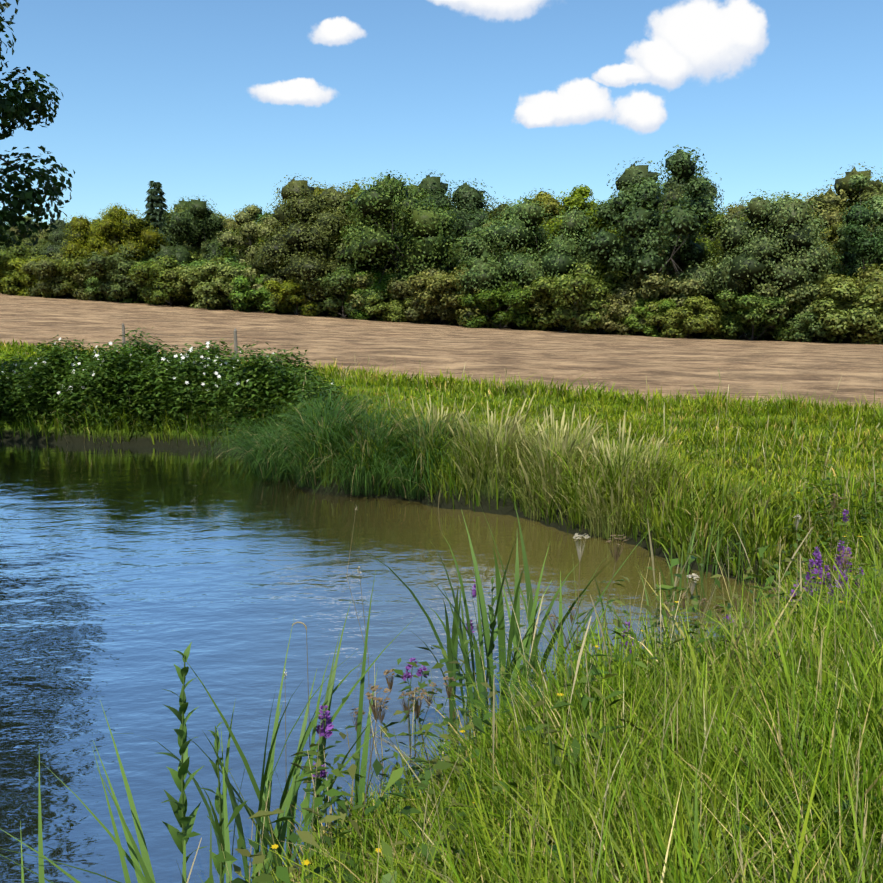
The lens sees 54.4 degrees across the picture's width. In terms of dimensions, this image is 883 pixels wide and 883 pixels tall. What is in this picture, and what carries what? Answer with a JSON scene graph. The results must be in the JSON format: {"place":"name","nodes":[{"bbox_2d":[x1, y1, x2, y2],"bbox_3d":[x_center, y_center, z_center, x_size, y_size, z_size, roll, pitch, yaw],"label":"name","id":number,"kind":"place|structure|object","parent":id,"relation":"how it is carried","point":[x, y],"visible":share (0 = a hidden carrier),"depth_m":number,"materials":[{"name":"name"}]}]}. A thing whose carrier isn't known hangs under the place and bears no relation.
{"place":"outdoors","nodes":[
{"label":"outdoors","id":0,"kind":"place"},
{"bbox_2d":[0,441,776,882],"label":"pond water","id":1,"kind":"structure","parent":0,"point":[126,573],"depth_m":7.38,"materials":[{"name":"blue liquid"}]},
{"bbox_2d":[0,338,882,882],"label":"meadow grass","id":2,"kind":"structure","parent":0,"point":[670,794],"depth_m":3.47,"materials":[{"name":"green plant"}]},
{"bbox_2d":[0,293,882,590],"bbox_3d":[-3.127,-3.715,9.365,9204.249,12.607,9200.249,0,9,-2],"label":"terrain","id":3,"kind":"structure","parent":0,"point":[742,363],"depth_m":40.60,"materials":[{"name":"brown soil"}]},
{"bbox_2d":[0,221,17,251],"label":"tree","id":4,"kind":"object","parent":3,"relation":"on","point":[4,232],"visible":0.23,"depth_m":158.25,"materials":[{"name":"green plant"}]},
{"bbox_2d":[1,211,23,240],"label":"tree","id":5,"kind":"object","parent":3,"relation":"on","point":[22,222],"depth_m":178.74,"materials":[{"name":"green plant"}]},
{"bbox_2d":[0,259,36,294],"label":"shrub","id":6,"kind":"object","parent":3,"relation":"on","point":[28,280],"visible":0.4,"depth_m":140.34,"materials":[{"name":"green plant"}]},
{"bbox_2d":[0,243,43,292],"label":"shrub","id":7,"kind":"object","parent":3,"relation":"on","point":[14,252],"visible":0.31,"depth_m":142.56,"materials":[{"name":"green plant"}]},
{"bbox_2d":[4,232,42,252],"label":"tree","id":8,"kind":"object","parent":3,"relation":"on","point":[27,240],"visible":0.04,"depth_m":166.00,"materials":[{"name":"green plant"}]},
{"bbox_2d":[25,218,37,232],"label":"tree","id":9,"kind":"object","parent":3,"relation":"on","point":[32,221],"depth_m":174.89,"materials":[{"name":"green plant"}]},
{"bbox_2d":[0,0,74,247],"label":"tree","id":10,"kind":"object","parent":3,"relation":"on","point":[21,109],"visible":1,"depth_m":19.68,"materials":[{"name":"green plant"}]},
{"bbox_2d":[27,233,55,255],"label":"tree","id":11,"kind":"object","parent":3,"relation":"on","point":[34,249],"visible":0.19,"depth_m":149.99,"materials":[{"name":"green plant"}]},
{"bbox_2d":[10,255,76,296],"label":"shrub","id":12,"kind":"object","parent":3,"relation":"on","point":[19,261],"visible":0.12,"depth_m":139.16,"materials":[{"name":"green plant"}]},
{"bbox_2d":[1,219,90,242],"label":"tree","id":13,"kind":"object","parent":3,"relation":"on","point":[40,237],"depth_m":166.95,"materials":[{"name":"green plant"}]},
{"bbox_2d":[18,252,79,297],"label":"shrub","id":14,"kind":"object","parent":3,"relation":"on","point":[42,269],"visible":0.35,"depth_m":136.07,"materials":[{"name":"green plant"}]},
{"bbox_2d":[35,218,92,297],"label":"tree","id":15,"kind":"object","parent":3,"relation":"on","point":[58,233],"visible":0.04,"depth_m":140.37,"materials":[{"name":"green plant"}]},
{"bbox_2d":[34,251,98,297],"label":"shrub","id":16,"kind":"object","parent":3,"relation":"on","point":[71,267],"visible":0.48,"depth_m":134.70,"materials":[{"name":"green plant"}]},
{"bbox_2d":[70,270,109,299],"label":"shrub","id":17,"kind":"object","parent":3,"relation":"on","point":[80,293],"visible":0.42,"depth_m":133.69,"materials":[{"name":"green plant"}]},
{"bbox_2d":[83,277,120,301],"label":"shrub","id":18,"kind":"object","parent":3,"relation":"on","point":[92,283],"visible":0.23,"depth_m":132.82,"materials":[{"name":"green plant"}]},
{"bbox_2d":[60,203,167,290],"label":"tree","id":19,"kind":"object","parent":3,"relation":"on","point":[120,226],"visible":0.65,"depth_m":134.40,"materials":[{"name":"green plant"}]},
{"bbox_2d":[93,218,138,249],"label":"tree","id":20,"kind":"object","parent":3,"relation":"on","point":[116,243],"depth_m":143.66,"materials":[{"name":"green plant"}]},
{"bbox_2d":[81,244,158,300],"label":"shrub","id":21,"kind":"object","parent":3,"relation":"on","point":[111,267],"visible":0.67,"depth_m":129.03,"materials":[{"name":"green plant"}]},
{"bbox_2d":[116,259,156,302],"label":"shrub","id":22,"kind":"object","parent":3,"relation":"on","point":[127,299],"visible":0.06,"depth_m":131.82,"materials":[{"name":"green plant"}]},
{"bbox_2d":[142,181,180,300],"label":"conifer","id":23,"kind":"object","parent":3,"relation":"on","point":[153,198],"visible":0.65,"depth_m":140.03,"materials":[{"name":"green plant"}]},
{"bbox_2d":[126,254,198,305],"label":"shrub","id":24,"kind":"object","parent":3,"relation":"on","point":[149,275],"visible":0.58,"depth_m":122.25,"materials":[{"name":"green plant"}]},
{"bbox_2d":[132,258,196,304],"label":"shrub","id":25,"kind":"object","parent":3,"relation":"on","point":[187,302],"visible":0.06,"depth_m":131.47,"materials":[{"name":"green plant"}]},
{"bbox_2d":[167,196,190,211],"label":"tree","id":26,"kind":"object","parent":3,"relation":"on","point":[181,204],"depth_m":167.62,"materials":[{"name":"green plant"}]},
{"bbox_2d":[122,323,237,361],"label":"fence posts","id":27,"kind":"object","parent":3,"relation":"on","point":[234,331],"visible":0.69,"depth_m":27.04,"materials":[{"name":"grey wood"}]},
{"bbox_2d":[136,205,232,241],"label":"tree","id":28,"kind":"object","parent":3,"relation":"on","point":[169,211],"depth_m":151.92,"materials":[{"name":"green plant"}]},
{"bbox_2d":[144,251,227,302],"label":"shrub","id":29,"kind":"object","parent":3,"relation":"on","point":[192,259],"visible":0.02,"depth_m":127.59,"materials":[{"name":"green plant"}]},
{"bbox_2d":[148,195,236,270],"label":"tree","id":30,"kind":"object","parent":3,"relation":"on","point":[197,222],"visible":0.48,"depth_m":130.20,"materials":[{"name":"green plant"}]},
{"bbox_2d":[163,262,229,309],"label":"shrub","id":31,"kind":"object","parent":3,"relation":"on","point":[181,285],"visible":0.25,"depth_m":120.80,"materials":[{"name":"green plant"}]},
{"bbox_2d":[199,234,219,258],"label":"tree","id":32,"kind":"object","parent":3,"relation":"on","point":[203,249],"visible":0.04,"depth_m":131.99,"materials":[{"name":"green plant"}]},
{"bbox_2d":[176,252,251,309],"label":"shrub","id":33,"kind":"object","parent":3,"relation":"on","point":[231,259],"visible":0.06,"depth_m":123.19,"materials":[{"name":"green plant"}]},
{"bbox_2d":[184,214,249,258],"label":"tree","id":34,"kind":"object","parent":3,"relation":"on","point":[229,224],"visible":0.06,"depth_m":136.54,"materials":[{"name":"green plant"}]},
{"bbox_2d":[179,262,259,309],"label":"shrub","id":35,"kind":"object","parent":3,"relation":"on","point":[205,293],"visible":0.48,"depth_m":118.37,"materials":[{"name":"green plant"}]},
{"bbox_2d":[210,272,260,310],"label":"shrub","id":36,"kind":"object","parent":3,"relation":"on","point":[259,276],"visible":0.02,"depth_m":120.91,"materials":[{"name":"green plant"}]},
{"bbox_2d":[210,218,273,273],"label":"tree","id":37,"kind":"object","parent":3,"relation":"on","point":[228,251],"visible":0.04,"depth_m":130.17,"materials":[{"name":"green plant"}]},
{"bbox_2d":[217,204,282,270],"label":"tree","id":38,"kind":"object","parent":3,"relation":"on","point":[250,233],"visible":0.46,"depth_m":123.41,"materials":[{"name":"green plant"}]},
{"bbox_2d":[229,274,280,312],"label":"shrub","id":39,"kind":"object","parent":3,"relation":"on","point":[242,299],"visible":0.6,"depth_m":115.59,"materials":[{"name":"green plant"}]},
{"bbox_2d":[239,204,270,221],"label":"tree","id":40,"kind":"object","parent":3,"relation":"on","point":[260,211],"visible":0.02,"depth_m":158.18,"materials":[{"name":"green plant"}]},
{"bbox_2d":[256,210,273,223],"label":"tree","id":41,"kind":"object","parent":3,"relation":"on","point":[260,220],"depth_m":145.05,"materials":[{"name":"green plant"}]},
{"bbox_2d":[241,267,290,312],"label":"shrub","id":42,"kind":"object","parent":3,"relation":"on","point":[251,273],"visible":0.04,"depth_m":118.20,"materials":[{"name":"green plant"}]},
{"bbox_2d":[260,273,321,314],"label":"shrub","id":43,"kind":"object","parent":3,"relation":"on","point":[275,279],"visible":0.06,"depth_m":116.58,"materials":[{"name":"green plant"}]},
{"bbox_2d":[264,278,320,316],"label":"shrub","id":44,"kind":"object","parent":3,"relation":"on","point":[292,289],"visible":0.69,"depth_m":111.63,"materials":[{"name":"green plant"}]},
{"bbox_2d":[267,290,317,314],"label":"shrub","id":45,"kind":"object","parent":3,"relation":"on","point":[275,303],"visible":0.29,"depth_m":115.36,"materials":[{"name":"green plant"}]},
{"bbox_2d":[251,179,369,310],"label":"tree","id":46,"kind":"object","parent":3,"relation":"on","point":[354,188],"depth_m":133.04,"materials":[{"name":"green plant"}]},
{"bbox_2d":[241,173,389,308],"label":"tree","id":47,"kind":"object","parent":3,"relation":"on","point":[283,256],"visible":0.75,"depth_m":113.41,"materials":[{"name":"green plant"}]},
{"bbox_2d":[306,206,355,312],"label":"tree","id":48,"kind":"object","parent":3,"relation":"on","point":[331,253],"visible":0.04,"depth_m":115.87,"materials":[{"name":"green plant"}]},
{"bbox_2d":[295,261,372,317],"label":"shrub","id":49,"kind":"object","parent":3,"relation":"on","point":[337,282],"visible":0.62,"depth_m":109.12,"materials":[{"name":"green plant"}]},
{"bbox_2d":[322,294,346,316],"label":"shrub","id":50,"kind":"object","parent":3,"relation":"on","point":[334,314],"depth_m":115.03,"materials":[{"name":"green plant"}]},
{"bbox_2d":[333,266,395,314],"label":"shrub","id":51,"kind":"object","parent":3,"relation":"on","point":[378,275],"visible":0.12,"depth_m":110.03,"materials":[{"name":"green plant"}]},
{"bbox_2d":[347,274,399,319],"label":"shrub","id":52,"kind":"object","parent":3,"relation":"on","point":[357,314],"visible":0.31,"depth_m":107.90,"materials":[{"name":"green plant"}]},
{"bbox_2d":[346,268,407,320],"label":"shrub","id":53,"kind":"object","parent":3,"relation":"on","point":[362,282],"visible":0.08,"depth_m":107.28,"materials":[{"name":"green plant"}]},
{"bbox_2d":[364,292,413,321],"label":"shrub","id":54,"kind":"object","parent":3,"relation":"on","point":[395,307],"visible":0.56,"depth_m":105.19,"materials":[{"name":"green plant"}]},
{"bbox_2d":[335,169,468,320],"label":"tree","id":55,"kind":"object","parent":3,"relation":"on","point":[380,207],"visible":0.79,"depth_m":105.42,"materials":[{"name":"green plant"}]},
{"bbox_2d":[373,196,453,272],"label":"tree","id":56,"kind":"object","parent":3,"relation":"on","point":[398,240],"visible":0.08,"depth_m":115.48,"materials":[{"name":"green plant"}]},
{"bbox_2d":[0,328,844,618],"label":"bank plants","id":57,"kind":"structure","parent":3,"relation":"on","point":[150,375],"depth_m":13.14,"materials":[{"name":"green plant"}]},
{"bbox_2d":[386,267,469,323],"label":"shrub","id":58,"kind":"object","parent":3,"relation":"on","point":[400,289],"visible":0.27,"depth_m":103.09,"materials":[{"name":"green plant"}]},
{"bbox_2d":[410,292,447,323],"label":"shrub","id":59,"kind":"object","parent":3,"relation":"on","point":[426,319],"visible":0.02,"depth_m":105.50,"materials":[{"name":"green plant"}]},
{"bbox_2d":[0,449,882,882],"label":"bank plants","id":60,"kind":"object","parent":3,"relation":"on","point":[288,801],"visible":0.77,"depth_m":3.80,"materials":[{"name":"green plant"}]},
{"bbox_2d":[406,172,496,255],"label":"tree","id":61,"kind":"object","parent":3,"relation":"on","point":[465,197],"visible":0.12,"depth_m":122.05,"materials":[{"name":"green plant"}]},
{"bbox_2d":[407,264,504,326],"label":"shrub","id":62,"kind":"object","parent":3,"relation":"on","point":[436,285],"visible":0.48,"depth_m":100.01,"materials":[{"name":"green plant"}]},
{"bbox_2d":[450,208,496,253],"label":"tree","id":63,"kind":"object","parent":3,"relation":"on","point":[478,216],"visible":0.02,"depth_m":118.63,"materials":[{"name":"green plant"}]},
{"bbox_2d":[443,288,507,326],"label":"shrub","id":64,"kind":"object","parent":3,"relation":"on","point":[453,320],"visible":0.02,"depth_m":104.08,"materials":[{"name":"green plant"}]},
{"bbox_2d":[462,222,502,252],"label":"tree","id":65,"kind":"object","parent":3,"relation":"on","point":[487,223],"visible":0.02,"depth_m":113.93,"materials":[{"name":"green plant"}]},
{"bbox_2d":[458,280,534,328],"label":"shrub","id":66,"kind":"object","parent":3,"relation":"on","point":[518,301],"visible":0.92,"depth_m":96.46,"materials":[{"name":"green plant"}]},
{"bbox_2d":[489,201,511,223],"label":"tree","id":67,"kind":"object","parent":3,"relation":"on","point":[501,207],"visible":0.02,"depth_m":126.98,"materials":[{"name":"green plant"}]},
{"bbox_2d":[484,285,519,327],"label":"shrub","id":68,"kind":"object","parent":3,"relation":"on","point":[489,324],"visible":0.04,"depth_m":99.64,"materials":[{"name":"green plant"}]},
{"bbox_2d":[500,248,533,254],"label":"tree","id":69,"kind":"object","parent":3,"relation":"on","point":[517,252],"depth_m":110.19,"materials":[{"name":"green plant"}]},
{"bbox_2d":[452,195,604,327],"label":"tree","id":70,"kind":"object","parent":3,"relation":"on","point":[519,227],"visible":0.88,"depth_m":97.32,"materials":[{"name":"green plant"}]},
{"bbox_2d":[504,191,564,254],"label":"tree","id":71,"kind":"object","parent":3,"relation":"on","point":[548,199],"depth_m":114.36,"materials":[{"name":"green plant"}]},
{"bbox_2d":[484,188,599,232],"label":"tree","id":72,"kind":"object","parent":3,"relation":"on","point":[524,199],"depth_m":134.39,"materials":[{"name":"green plant"}]},
{"bbox_2d":[516,285,580,330],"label":"shrub","id":73,"kind":"object","parent":3,"relation":"on","point":[538,307],"visible":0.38,"depth_m":95.45,"materials":[{"name":"green plant"}]},
{"bbox_2d":[523,297,579,330],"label":"shrub","id":74,"kind":"object","parent":3,"relation":"on","point":[569,304],"visible":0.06,"depth_m":96.03,"materials":[{"name":"green plant"}]},
{"bbox_2d":[519,262,627,332],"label":"shrub","id":75,"kind":"object","parent":3,"relation":"on","point":[583,283],"visible":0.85,"depth_m":92.33,"materials":[{"name":"green plant"}]},
{"bbox_2d":[538,184,631,278],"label":"tree","id":76,"kind":"object","parent":3,"relation":"on","point":[578,196],"visible":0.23,"depth_m":100.68,"materials":[{"name":"green plant"}]},
{"bbox_2d":[568,295,637,334],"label":"shrub","id":77,"kind":"object","parent":3,"relation":"on","point":[608,325],"visible":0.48,"depth_m":92.86,"materials":[{"name":"green plant"}]},
{"bbox_2d":[583,291,655,334],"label":"shrub","id":78,"kind":"object","parent":3,"relation":"on","point":[614,320],"visible":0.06,"depth_m":94.37,"materials":[{"name":"green plant"}]},
{"bbox_2d":[579,144,722,334],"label":"tree","id":79,"kind":"object","parent":3,"relation":"on","point":[636,217],"visible":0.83,"depth_m":90.54,"materials":[{"name":"green plant"}]},
{"bbox_2d":[590,186,721,327],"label":"tree","id":80,"kind":"object","parent":3,"relation":"on","point":[676,193],"visible":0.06,"depth_m":109.21,"materials":[{"name":"green plant"}]},
{"bbox_2d":[591,160,721,285],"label":"tree","id":81,"kind":"object","parent":3,"relation":"on","point":[631,173],"visible":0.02,"depth_m":118.94,"materials":[{"name":"green plant"}]},
{"bbox_2d":[622,297,690,336],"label":"shrub","id":82,"kind":"object","parent":3,"relation":"on","point":[664,307],"visible":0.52,"depth_m":90.60,"materials":[{"name":"green plant"}]},
{"bbox_2d":[609,268,707,332],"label":"shrub","id":83,"kind":"object","parent":3,"relation":"on","point":[658,287],"visible":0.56,"depth_m":89.88,"materials":[{"name":"green plant"}]},
{"bbox_2d":[639,232,703,287],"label":"tree","id":84,"kind":"object","parent":3,"relation":"on","point":[670,265],"visible":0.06,"depth_m":100.42,"materials":[{"name":"green plant"}]},
{"bbox_2d":[643,295,725,338],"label":"shrub","id":85,"kind":"object","parent":3,"relation":"on","point":[707,321],"visible":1,"depth_m":85.74,"materials":[{"name":"green plant"}]},
{"bbox_2d":[657,209,730,276],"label":"tree","id":86,"kind":"object","parent":3,"relation":"on","point":[709,228],"visible":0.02,"depth_m":104.48,"materials":[{"name":"green plant"}]},
{"bbox_2d":[667,183,724,234],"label":"tree","id":87,"kind":"object","parent":3,"relation":"on","point":[715,192],"visible":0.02,"depth_m":125.06,"materials":[{"name":"green plant"}]},
{"bbox_2d":[690,306,748,338],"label":"shrub","id":88,"kind":"object","parent":3,"relation":"on","point":[699,334],"visible":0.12,"depth_m":89.70,"materials":[{"name":"green plant"}]},
{"bbox_2d":[723,307,771,339],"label":"shrub","id":89,"kind":"object","parent":3,"relation":"on","point":[763,337],"visible":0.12,"depth_m":87.52,"materials":[{"name":"green plant"}]},
{"bbox_2d":[668,189,839,339],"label":"tree","id":90,"kind":"object","parent":3,"relation":"on","point":[788,234],"visible":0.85,"depth_m":81.53,"materials":[{"name":"green plant"}]},
{"bbox_2d":[715,290,802,341],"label":"shrub","id":91,"kind":"object","parent":3,"relation":"on","point":[755,308],"visible":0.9,"depth_m":82.91,"materials":[{"name":"green plant"}]},
{"bbox_2d":[702,213,828,338],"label":"tree","id":92,"kind":"object","parent":3,"relation":"on","point":[719,247],"visible":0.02,"depth_m":94.75,"materials":[{"name":"green plant"}]},
{"bbox_2d":[714,195,840,300],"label":"tree","id":93,"kind":"object","parent":3,"relation":"on","point":[732,217],"visible":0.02,"depth_m":101.50,"materials":[{"name":"green plant"}]},
{"bbox_2d":[717,184,880,245],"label":"tree","id":94,"kind":"object","parent":3,"relation":"on","point":[832,209],"visible":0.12,"depth_m":111.04,"materials":[{"name":"green plant"}]},
{"bbox_2d":[752,281,860,342],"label":"shrub","id":95,"kind":"object","parent":3,"relation":"on","point":[810,292],"visible":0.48,"depth_m":81.33,"materials":[{"name":"green plant"}]},
{"bbox_2d":[776,302,856,342],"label":"shrub","id":96,"kind":"object","parent":3,"relation":"on","point":[806,326],"visible":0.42,"depth_m":81.05,"materials":[{"name":"green plant"}]},
{"bbox_2d":[819,238,841,257],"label":"tree","id":97,"kind":"object","parent":3,"relation":"on","point":[830,245],"depth_m":106.50,"materials":[{"name":"green plant"}]},
{"bbox_2d":[796,162,882,334],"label":"tree","id":98,"kind":"object","parent":3,"relation":"on","point":[872,189],"visible":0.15,"depth_m":110.01,"materials":[{"name":"green plant"}]},
{"bbox_2d":[797,263,882,344],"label":"shrub","id":99,"kind":"object","parent":3,"relation":"on","point":[872,274],"visible":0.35,"depth_m":78.98,"materials":[{"name":"green plant"}]},
{"bbox_2d":[820,206,872,272],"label":"tree","id":100,"kind":"object","parent":3,"relation":"on","point":[833,233],"visible":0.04,"depth_m":98.56,"materials":[{"name":"green plant"}]},
{"bbox_2d":[811,281,882,343],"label":"shrub","id":101,"kind":"object","parent":3,"relation":"on","point":[837,322],"visible":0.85,"depth_m":77.04,"materials":[{"name":"green plant"}]},
{"bbox_2d":[824,201,882,341],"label":"tree","id":102,"kind":"object","parent":3,"relation":"on","point":[857,219],"visible":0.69,"depth_m":84.22,"materials":[{"name":"green plant"}]},
{"bbox_2d":[828,173,882,302],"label":"tree","id":103,"kind":"object","parent":3,"relation":"on","point":[859,181],"visible":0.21,"depth_m":89.59,"materials":[{"name":"green plant"}]},
{"bbox_2d":[0,0,882,224],"label":"sky","id":104,"kind":"structure","parent":0,"point":[222,101],"materials":[{"name":"blue"}]}
]}

